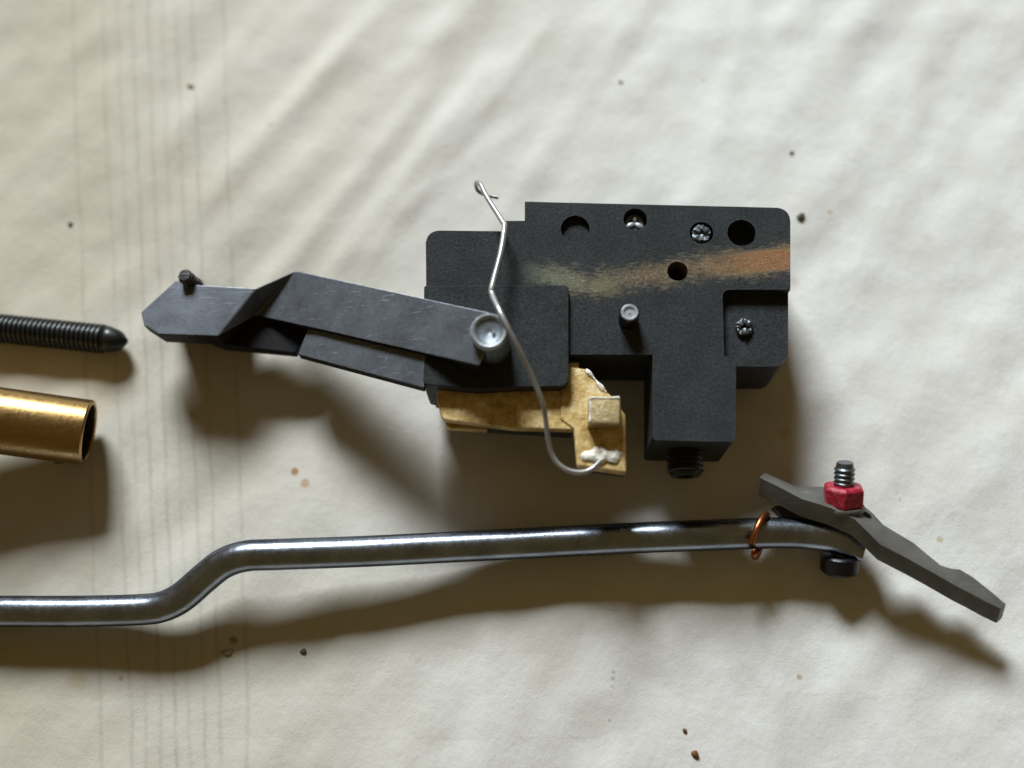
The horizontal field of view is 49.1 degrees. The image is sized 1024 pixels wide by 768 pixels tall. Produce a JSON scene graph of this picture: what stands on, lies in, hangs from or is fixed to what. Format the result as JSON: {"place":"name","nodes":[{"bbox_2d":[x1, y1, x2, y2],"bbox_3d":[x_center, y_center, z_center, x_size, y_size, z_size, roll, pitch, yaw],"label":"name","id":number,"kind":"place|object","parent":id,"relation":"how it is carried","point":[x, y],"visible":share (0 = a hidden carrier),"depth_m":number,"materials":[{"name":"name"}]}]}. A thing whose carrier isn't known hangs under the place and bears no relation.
{"place":"outdoors","nodes":[
{"label":"outdoors","id":0,"kind":"place"},
{"bbox_2d":[0,0,1023,767],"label":"ground cloth","id":1,"kind":"object","parent":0,"point":[366,142],"visible":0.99,"depth_m":0.17,"materials":[{"name":"white fabric"}]},
{"bbox_2d":[0,387,96,464],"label":"brass tube","id":2,"kind":"object","parent":1,"relation":"on","point":[57,429],"visible":1,"depth_m":0.16,"materials":[{"name":"gold metal"}]},
{"bbox_2d":[0,314,127,353],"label":"threaded rod","id":3,"kind":"object","parent":1,"relation":"on","point":[59,334],"visible":1,"depth_m":0.17,"materials":[{"name":"metal"}]},
{"bbox_2d":[221,649,232,655],"bbox_3d":[-0.042,0.040,0.165,0.002,0.001,0.001,0,74,1],"label":"crumb","id":4,"kind":"object","parent":1,"relation":"on","point":[227,653],"visible":1,"depth_m":0.17,"materials":[{"name":"brown"}]},
{"bbox_2d":[142,180,789,478],"bbox_3d":[-0.008,-0.008,0.165,0.097,0.025,0.046,0,74,1],"label":"trigger mechanism","id":5,"kind":"object","parent":1,"relation":"on","point":[543,318],"visible":1,"depth_m":0.16,"materials":[{"name":"black metal"}]},
{"bbox_2d":[0,460,1005,626],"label":"bent rod","id":6,"kind":"object","parent":1,"relation":"on","point":[839,524],"visible":1,"depth_m":0.16,"materials":[{"name":"metal"}]},
{"bbox_2d":[796,212,804,219],"bbox_3d":[0.047,-0.027,0.182,0.001,0.001,0.001,0,74,1],"label":"crumb","id":7,"kind":"object","parent":1,"relation":"on","point":[800,215],"visible":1,"depth_m":0.18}
]}

